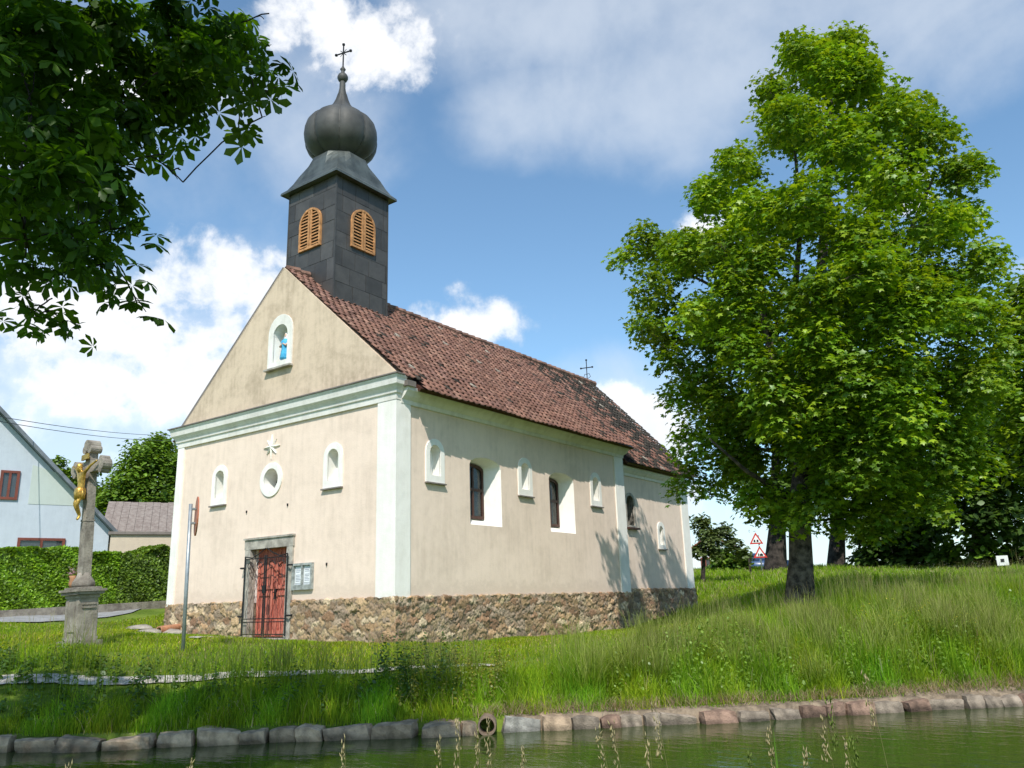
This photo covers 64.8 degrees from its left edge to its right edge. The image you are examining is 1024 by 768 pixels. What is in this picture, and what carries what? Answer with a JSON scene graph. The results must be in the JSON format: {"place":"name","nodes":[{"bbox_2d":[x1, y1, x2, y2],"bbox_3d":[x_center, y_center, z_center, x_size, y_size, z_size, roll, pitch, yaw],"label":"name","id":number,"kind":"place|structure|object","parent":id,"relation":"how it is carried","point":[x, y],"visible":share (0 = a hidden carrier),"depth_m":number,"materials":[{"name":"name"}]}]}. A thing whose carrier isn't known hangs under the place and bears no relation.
{"place":"outdoors","nodes":[
{"label":"outdoors","id":0,"kind":"place"},
{"bbox_2d":[0,609,137,621],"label":"road","id":1,"kind":"structure","parent":0,"point":[38,618],"depth_m":21.20,"materials":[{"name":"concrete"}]},
{"bbox_2d":[0,421,160,440],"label":"power line","id":2,"kind":"object","parent":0,"point":[75,433],"visible":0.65,"depth_m":32.46,"materials":[{"name":"metal"}]},
{"bbox_2d":[0,416,170,435],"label":"power line","id":3,"kind":"object","parent":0,"point":[79,428],"visible":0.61,"depth_m":33.05,"materials":[{"name":"metal"}]},
{"bbox_2d":[0,663,492,684],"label":"path","id":4,"kind":"structure","parent":0,"point":[40,679],"depth_m":11.07,"materials":[{"name":"grey concrete"}]},
{"bbox_2d":[65,671,887,767],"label":"bank grass","id":5,"kind":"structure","parent":0,"point":[856,755],"depth_m":2.86,"materials":[{"name":"green plant"}]},
{"bbox_2d":[0,577,975,679],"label":"lawn grass","id":6,"kind":"structure","parent":0,"point":[517,641],"depth_m":14.92,"materials":[{"name":"green plant"}]},
{"bbox_2d":[0,551,1023,743],"bbox_3d":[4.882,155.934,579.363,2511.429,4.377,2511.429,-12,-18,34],"label":"ground","id":7,"kind":"structure","parent":0,"point":[143,613],"depth_m":10.88,"materials":[{"name":"green plant"}]},
{"bbox_2d":[0,733,19,752],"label":"edging stone","id":8,"kind":"object","parent":7,"relation":"on","point":[7,743],"visible":0.49,"depth_m":9.32,"materials":[{"name":"grey stone"}]},
{"bbox_2d":[14,737,59,752],"bbox_3d":[-5.474,4.289,9.378,0.548,0.349,0.355,-4,-15,3],"label":"edging stone","id":9,"kind":"object","parent":7,"relation":"on","point":[31,745],"visible":0.48,"depth_m":9.25,"materials":[{"name":"grey stone"}]},
{"bbox_2d":[0,406,117,551],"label":"blue house","id":10,"kind":"structure","parent":7,"relation":"on","point":[37,486],"depth_m":29.01,"materials":[{"name":"paint"}]},
{"bbox_2d":[0,470,20,499],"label":"window","id":11,"kind":"structure","parent":10,"relation":"in","point":[10,472],"depth_m":28.57,"materials":[{"name":"brown wood"}]},
{"bbox_2d":[17,538,65,547],"bbox_3d":[-16.758,5.866,28.708,1.486,0.767,0.080,9,-18,-35],"label":"window","id":12,"kind":"structure","parent":10,"relation":"in","point":[41,540],"depth_m":28.74,"materials":[{"name":"brown wood"}]},
{"bbox_2d":[0,545,121,609],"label":"hedge","id":13,"kind":"object","parent":7,"relation":"on","point":[31,577],"visible":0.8,"depth_m":22.49,"materials":[{"name":"green plant"}]},
{"bbox_2d":[51,734,105,752],"bbox_3d":[-4.992,4.260,9.322,0.579,0.354,0.430,2,-18,4],"label":"edging stone","id":14,"kind":"object","parent":7,"relation":"on","point":[68,743],"visible":0.48,"depth_m":9.18,"materials":[{"name":"grey stone"}]},
{"bbox_2d":[51,455,111,505],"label":"broadleaf tree","id":15,"kind":"object","parent":7,"relation":"on","point":[60,461],"visible":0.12,"depth_m":61.32,"materials":[{"name":"green plant"}]},
{"bbox_2d":[0,601,165,616],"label":"wall","id":16,"kind":"structure","parent":7,"relation":"on","point":[106,607],"depth_m":23.41,"materials":[{"name":"concrete"}]},
{"bbox_2d":[58,440,112,645],"bbox_3d":[-7.599,2.901,14.403,1.152,3.851,0.528,-13,-17,34],"label":"wayside cross","id":17,"kind":"object","parent":7,"relation":"on","point":[82,594],"visible":0.98,"depth_m":14.32,"materials":[{"name":"stone"}]},
{"bbox_2d":[62,566,77,587],"bbox_3d":[-7.815,3.412,14.332,0.281,0.388,0.252,-3,-15,3],"label":"flower vase","id":18,"kind":"object","parent":17,"relation":"on","point":[72,578],"visible":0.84,"depth_m":14.28,"materials":[{"name":"ceramic"}]},
{"bbox_2d":[101,733,156,750],"bbox_3d":[-4.404,4.251,9.352,0.577,0.351,0.414,-4,-14,-9],"label":"edging stone","id":19,"kind":"object","parent":7,"relation":"on","point":[145,741],"visible":0.48,"depth_m":9.22,"materials":[{"name":"grey stone"}]},
{"bbox_2d":[95,431,177,516],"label":"broadleaf tree","id":20,"kind":"object","parent":7,"relation":"on","point":[145,471],"visible":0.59,"depth_m":55.45,"materials":[{"name":"green plant"}]},
{"bbox_2d":[126,624,151,629],"bbox_3d":[-9.505,6.241,20.576,1.031,0.218,0.500,-12,-18,34],"label":"stone slab","id":21,"kind":"object","parent":7,"relation":"on","point":[141,626],"depth_m":20.34,"materials":[{"name":"stone"}]},
{"bbox_2d":[105,501,173,550],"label":"outbuilding","id":22,"kind":"structure","parent":7,"relation":"on","point":[140,516],"depth_m":34.18,"materials":[{"name":"grey tile"}]},
{"bbox_2d":[108,531,171,556],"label":"garden wall","id":23,"kind":"structure","parent":7,"relation":"on","point":[123,541],"depth_m":27.71,"materials":[{"name":"beige paint"}]},
{"bbox_2d":[112,544,169,603],"bbox_3d":[-11.491,6.357,25.988,1.368,2.339,3.453,-10,-17,29],"label":"shrub row","id":24,"kind":"object","parent":7,"relation":"on","point":[143,571],"visible":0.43,"depth_m":25.08,"materials":[{"name":"green plant"}]},
{"bbox_2d":[137,628,161,632],"bbox_3d":[-8.618,5.901,19.143,0.825,0.199,0.450,-12,-18,34],"label":"stone slab","id":25,"kind":"object","parent":7,"relation":"on","point":[154,630],"depth_m":18.99,"materials":[{"name":"stone"}]},
{"bbox_2d":[0,0,302,356],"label":"chestnut tree","id":26,"kind":"object","parent":7,"relation":"on","point":[80,148],"visible":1,"depth_m":5.99,"materials":[{"name":"green plant"}]},
{"bbox_2d":[156,624,180,632],"bbox_3d":[-8.439,6.028,19.860,0.186,0.230,0.954,-3,-15,6],"label":"clay pipe","id":27,"kind":"object","parent":7,"relation":"on","point":[167,627],"visible":0.53,"depth_m":19.75,"materials":[{"name":"orange ceramic"}]},
{"bbox_2d":[163,629,187,633],"bbox_3d":[-8.340,6.074,19.681,1.144,0.218,0.600,-12,-18,34],"label":"stone slab","id":28,"kind":"object","parent":7,"relation":"on","point":[172,631],"depth_m":19.41,"materials":[{"name":"stone"}]},
{"bbox_2d":[156,730,195,747],"bbox_3d":[-3.911,4.245,9.427,0.470,0.382,0.352,0,-14,-3],"label":"edging stone","id":29,"kind":"object","parent":7,"relation":"on","point":[181,738],"visible":0.45,"depth_m":9.31,"materials":[{"name":"grey stone"}]},
{"bbox_2d":[181,497,198,650],"bbox_3d":[-5.452,3.322,13.583,0.147,2.854,0.670,5,-17,-25],"label":"road sign","id":30,"kind":"object","parent":7,"relation":"on","point":[195,523],"visible":0.93,"depth_m":13.62,"materials":[{"name":"metal"}]},
{"bbox_2d":[197,725,240,746],"bbox_3d":[-3.421,4.226,9.466,0.570,0.406,0.402,1,-15,-8],"label":"edging stone","id":31,"kind":"object","parent":7,"relation":"on","point":[215,736],"visible":0.45,"depth_m":9.32,"materials":[{"name":"grey stone"}]},
{"bbox_2d":[239,727,268,744],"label":"edging stone","id":32,"kind":"object","parent":7,"relation":"on","point":[258,736],"visible":0.39,"depth_m":9.34,"materials":[{"name":"grey stone"}]},
{"bbox_2d":[269,725,297,742],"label":"edging stone","id":33,"kind":"object","parent":7,"relation":"on","point":[282,734],"visible":0.43,"depth_m":9.40,"materials":[{"name":"grey stone"}]},
{"bbox_2d":[294,723,325,741],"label":"edging stone","id":34,"kind":"object","parent":7,"relation":"on","point":[307,732],"visible":0.46,"depth_m":9.39,"materials":[{"name":"grey stone"}]},
{"bbox_2d":[323,723,372,740],"bbox_3d":[-1.886,4.214,9.531,0.647,0.370,0.347,-3,-21,-3],"label":"edging stone","id":35,"kind":"object","parent":7,"relation":"on","point":[358,731],"visible":0.43,"depth_m":9.43,"materials":[{"name":"grey stone"}]},
{"bbox_2d":[371,719,418,738],"bbox_3d":[-1.377,4.182,9.544,0.563,0.380,0.412,-4,-13,1],"label":"edging stone","id":36,"kind":"object","parent":7,"relation":"on","point":[405,729],"visible":0.49,"depth_m":9.40,"materials":[{"name":"grey stone"}]},
{"bbox_2d":[163,43,698,643],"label":"chapel","id":37,"kind":"structure","parent":7,"relation":"on","point":[375,457],"depth_m":20.06,"materials":[{"name":"beige paint"}]},
{"bbox_2d":[237,548,292,635],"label":"iron gate","id":38,"kind":"structure","parent":37,"relation":"attached to","point":[264,585],"depth_m":18.52,"materials":[{"name":"metal"}]},
{"bbox_2d":[255,547,286,635],"bbox_3d":[-5.531,4.828,18.766,1.336,1.990,0.180,-12,-18,34],"label":"door","id":39,"kind":"structure","parent":37,"relation":"in","point":[274,626],"depth_m":18.84,"materials":[{"name":"red paint"}]},
{"bbox_2d":[260,463,282,496],"bbox_3d":[-5.654,2.328,19.491,0.820,0.820,0.430,-12,-18,34],"label":"round window","id":40,"kind":"structure","parent":37,"relation":"in","point":[269,466],"depth_m":19.31,"materials":[{"name":"white paint"}]},
{"bbox_2d":[279,332,287,359],"bbox_3d":[-5.690,-0.956,20.221,0.500,0.800,0.314,-12,-18,34],"label":"niche statue","id":41,"kind":"object","parent":37,"relation":"attached to","point":[283,347],"visible":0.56,"depth_m":20.06,"materials":[{"name":"blue ceramic"}]},
{"bbox_2d":[291,562,313,589],"bbox_3d":[-4.668,4.286,17.988,0.670,0.580,0.075,-12,-18,34],"label":"notice board","id":42,"kind":"object","parent":37,"relation":"attached to","point":[302,577],"visible":1,"depth_m":17.97,"materials":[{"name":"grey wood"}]},
{"bbox_2d":[470,464,483,519],"bbox_3d":[-0.964,2.595,19.528,0.078,1.320,0.810,-12,-18,34],"label":"window","id":43,"kind":"structure","parent":37,"relation":"in","point":[476,478],"depth_m":19.67,"materials":[{"name":"brown paint"}]},
{"bbox_2d":[549,478,559,526],"bbox_3d":[1.031,3.249,22.190,0.078,1.320,0.830,-12,-18,34],"label":"window","id":44,"kind":"structure","parent":37,"relation":"in","point":[553,485],"depth_m":22.38,"materials":[{"name":"brown paint"}]},
{"bbox_2d":[625,493,639,529],"bbox_3d":[3.678,4.038,25.622,0.420,1.160,0.720,-12,-18,34],"label":"chancel window","id":45,"kind":"structure","parent":37,"relation":"in","point":[633,527],"depth_m":25.60,"materials":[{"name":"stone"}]},
{"bbox_2d":[421,718,461,737],"bbox_3d":[-0.837,4.177,9.561,0.531,0.360,0.407,-4,-11,-10],"label":"edging stone","id":46,"kind":"object","parent":7,"relation":"on","point":[437,728],"visible":0.47,"depth_m":9.42,"materials":[{"name":"grey stone"}]},
{"bbox_2d":[395,630,509,711],"bbox_3d":[-0.782,3.857,10.931,1.586,0.940,2.055,-2,-15,1],"label":"goldenrod patch","id":47,"kind":"object","parent":7,"relation":"on","point":[499,664],"visible":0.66,"depth_m":10.52,"materials":[{"name":"green plant"}]},
{"bbox_2d":[461,720,476,735],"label":"edging stone","id":48,"kind":"object","parent":7,"relation":"on","point":[468,727],"visible":0.47,"depth_m":9.48,"materials":[{"name":"beige stone"}]},
{"bbox_2d":[477,712,496,735],"bbox_3d":[-0.291,4.124,9.890,0.220,0.220,0.900,-2,-15,0],"label":"drain pipe","id":49,"kind":"object","parent":7,"relation":"on","point":[483,732],"visible":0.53,"depth_m":9.48,"materials":[{"name":"concrete"}]},
{"bbox_2d":[0,589,1023,729],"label":"bank weeds","id":50,"kind":"object","parent":7,"relation":"on","point":[4,666],"visible":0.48,"depth_m":10.91,"materials":[{"name":"green plant"}]},
{"bbox_2d":[501,715,540,732],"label":"edging stone","id":51,"kind":"object","parent":7,"relation":"on","point":[512,724],"visible":0.44,"depth_m":9.62,"materials":[{"name":"grey stone"}]},
{"bbox_2d":[539,712,571,730],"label":"edging stone","id":52,"kind":"object","parent":7,"relation":"on","point":[554,722],"visible":0.47,"depth_m":9.63,"materials":[{"name":"beige stone"}]},
{"bbox_2d":[570,715,600,729],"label":"edging stone","id":53,"kind":"object","parent":7,"relation":"on","point":[580,722],"visible":0.39,"depth_m":9.65,"materials":[{"name":"grey stone"}]},
{"bbox_2d":[600,714,621,728],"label":"edging stone","id":54,"kind":"object","parent":7,"relation":"on","point":[611,718],"visible":0.3,"depth_m":9.69,"materials":[{"name":"stone"}]},
{"bbox_2d":[619,714,641,726],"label":"edging stone","id":55,"kind":"object","parent":7,"relation":"on","point":[631,720],"visible":0.33,"depth_m":9.75,"materials":[{"name":"grey stone"}]},
{"bbox_2d":[643,712,661,725],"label":"edging stone","id":56,"kind":"object","parent":7,"relation":"on","point":[648,719],"visible":0.33,"depth_m":9.75,"materials":[{"name":"grey stone"}]},
{"bbox_2d":[659,712,696,724],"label":"edging stone","id":57,"kind":"object","parent":7,"relation":"on","point":[672,719],"visible":0.3,"depth_m":9.79,"materials":[{"name":"grey stone"}]},
{"bbox_2d":[692,541,730,568],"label":"white house","id":58,"kind":"structure","parent":7,"relation":"on","point":[696,564],"depth_m":66.67,"materials":[{"name":"paint"}]},
{"bbox_2d":[699,709,738,724],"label":"edging stone","id":59,"kind":"object","parent":7,"relation":"on","point":[717,716],"visible":0.45,"depth_m":9.78,"materials":[{"name":"stone"}]},
{"bbox_2d":[689,512,752,582],"bbox_3d":[8.806,7.123,34.361,2.715,3.363,1.476,-3,-15,3],"label":"fruit tree","id":60,"kind":"object","parent":7,"relation":"on","point":[709,537],"visible":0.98,"depth_m":34.16,"materials":[{"name":"green plant"}]},
{"bbox_2d":[705,546,754,570],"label":"shrub","id":61,"kind":"object","parent":7,"relation":"on","point":[728,562],"visible":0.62,"depth_m":41.00,"materials":[{"name":"green plant"}]},
{"bbox_2d":[748,557,751,574],"bbox_3d":[10.508,8.180,35.606,0.100,1.100,0.100,-12,-18,34],"label":"wooden post","id":62,"kind":"object","parent":7,"relation":"on","point":[749,560],"visible":0.61,"depth_m":35.60,"materials":[{"name":"brown wood"}]},
{"bbox_2d":[737,710,769,721],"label":"edging stone","id":63,"kind":"object","parent":7,"relation":"on","point":[750,716],"visible":0.38,"depth_m":9.84,"materials":[{"name":"grey stone"}]},
{"bbox_2d":[750,533,766,569],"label":"warning signs","id":64,"kind":"object","parent":7,"relation":"on","point":[760,553],"visible":0.93,"depth_m":37.51,"materials":[{"name":"metal"}]},
{"bbox_2d":[504,681,1023,729],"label":"bank soil","id":65,"kind":"structure","parent":7,"relation":"on","point":[694,710],"depth_m":10.09,"materials":[{"name":"brown soil"}]},
{"bbox_2d":[469,670,1023,716],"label":"dry litter","id":66,"kind":"object","parent":65,"relation":"on","point":[893,689],"visible":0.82,"depth_m":10.23,"materials":[{"name":"brown plant"}]},
{"bbox_2d":[751,553,788,566],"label":"parked car","id":67,"kind":"object","parent":7,"relation":"on","point":[756,561],"visible":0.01,"depth_m":53.61,"materials":[{"name":"blue paint"}]},
{"bbox_2d":[710,387,836,572],"bbox_3d":[14.117,4.275,40.032,8.601,10.409,7.776,-12,-18,34],"label":"broadleaf tree","id":68,"kind":"object","parent":7,"relation":"on","point":[776,555],"visible":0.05,"depth_m":38.93,"materials":[{"name":"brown plant"}]},
{"bbox_2d":[769,707,801,719],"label":"edging stone","id":69,"kind":"object","parent":7,"relation":"on","point":[784,714],"visible":0.33,"depth_m":9.91,"materials":[{"name":"grey stone"}]},
{"bbox_2d":[600,20,1023,605],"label":"maple tree","id":70,"kind":"object","parent":7,"relation":"on","point":[878,420],"visible":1,"depth_m":16.26,"materials":[{"name":"green plant"}]},
{"bbox_2d":[799,705,825,717],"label":"edging stone","id":71,"kind":"object","parent":7,"relation":"on","point":[808,711],"visible":0.33,"depth_m":10.03,"materials":[{"name":"brown stone"}]},
{"bbox_2d":[822,700,845,716],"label":"edging stone","id":72,"kind":"object","parent":7,"relation":"on","point":[838,708],"visible":0.32,"depth_m":10.08,"materials":[{"name":"brown stone"}]},
{"bbox_2d":[825,456,888,566],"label":"broadleaf tree","id":73,"kind":"object","parent":7,"relation":"on","point":[837,554],"depth_m":45.23,"materials":[{"name":"brown plant"}]},
{"bbox_2d":[845,699,875,715],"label":"edging stone","id":74,"kind":"object","parent":7,"relation":"on","point":[856,708],"visible":0.28,"depth_m":10.11,"materials":[{"name":"brown stone"}]},
{"bbox_2d":[713,561,1023,615],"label":"daisy patch","id":75,"kind":"object","parent":7,"relation":"on","point":[929,572],"visible":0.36,"depth_m":26.79,"materials":[{"name":"white plant"}]},
{"bbox_2d":[874,701,903,713],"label":"edging stone","id":76,"kind":"object","parent":7,"relation":"on","point":[881,707],"visible":0.3,"depth_m":10.20,"materials":[{"name":"grey stone"}]},
{"bbox_2d":[844,450,962,568],"bbox_3d":[19.373,6.405,39.473,6.508,6.312,6.858,-12,-18,34],"label":"broadleaf tree","id":77,"kind":"object","parent":7,"relation":"on","point":[871,555],"visible":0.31,"depth_m":38.05,"materials":[{"name":"green plant"}]},
{"bbox_2d":[901,698,931,711],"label":"edging stone","id":78,"kind":"object","parent":7,"relation":"on","point":[917,705],"visible":0.3,"depth_m":10.24,"materials":[{"name":"brown stone"}]},
{"bbox_2d":[855,598,980,647],"bbox_3d":[6.189,3.617,12.212,1.793,0.935,1.438,-1,-15,-3],"label":"buttercup patch","id":79,"kind":"object","parent":7,"relation":"on","point":[914,621],"visible":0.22,"depth_m":12.09,"materials":[{"name":"yellow plant"}]},
{"bbox_2d":[916,543,966,568],"bbox_3d":[19.376,8.124,36.358,2.256,1.901,1.612,-12,-18,34],"label":"shrub","id":80,"kind":"object","parent":7,"relation":"on","point":[939,557],"visible":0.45,"depth_m":36.23,"materials":[{"name":"green plant"}]},
{"bbox_2d":[929,699,963,709],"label":"edging stone","id":81,"kind":"object","parent":7,"relation":"on","point":[946,704],"visible":0.33,"depth_m":10.30,"materials":[{"name":"grey stone"}]},
{"bbox_2d":[904,378,1023,568],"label":"broadleaf tree","id":82,"kind":"object","parent":7,"relation":"on","point":[990,513],"visible":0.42,"depth_m":33.14,"materials":[{"name":"green plant"}]},
{"bbox_2d":[961,694,984,708],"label":"edging stone","id":83,"kind":"object","parent":7,"relation":"on","point":[972,701],"visible":0.38,"depth_m":10.36,"materials":[{"name":"grey stone"}]},
{"bbox_2d":[983,695,1002,707],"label":"edging stone","id":84,"kind":"object","parent":7,"relation":"on","point":[992,701],"visible":0.34,"depth_m":10.37,"materials":[{"name":"grey stone"}]},
{"bbox_2d":[974,273,1023,487],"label":"broadleaf tree","id":85,"kind":"object","parent":7,"relation":"on","point":[1012,427],"visible":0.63,"depth_m":20.47,"materials":[{"name":"green plant"}]},
{"bbox_2d":[996,555,1008,568],"bbox_3d":[18.385,6.819,30.195,0.408,0.782,0.208,-10,-17,29],"label":"white box","id":86,"kind":"object","parent":7,"relation":"on","point":[1001,559],"visible":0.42,"depth_m":30.17,"materials":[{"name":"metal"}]},
{"bbox_2d":[999,694,1022,706],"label":"edging stone","id":87,"kind":"object","parent":7,"relation":"on","point":[1010,700],"visible":0.25,"depth_m":10.39,"materials":[{"name":"grey stone"}]},
{"bbox_2d":[1017,693,1023,705],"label":"edging stone","id":88,"kind":"object","parent":7,"relation":"on","point":[1021,696],"visible":0.17,"depth_m":10.49,"materials":[{"name":"beige stone"}]},
{"bbox_2d":[0,706,1023,767],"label":"pond water","id":89,"kind":"structure","parent":0,"point":[978,738],"depth_m":8.47,"materials":[{"name":"green liquid"}]},
{"bbox_2d":[0,0,1023,565],"label":"sky","id":90,"kind":"structure","parent":0,"point":[519,142],"materials":[{"name":"blue"}]},
{"bbox_2d":[663,562,1023,618],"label":"meadow grass","id":91,"kind":"structure","parent":0,"point":[761,577],"depth_m":28.85,"materials":[{"name":"green plant"}]}
]}

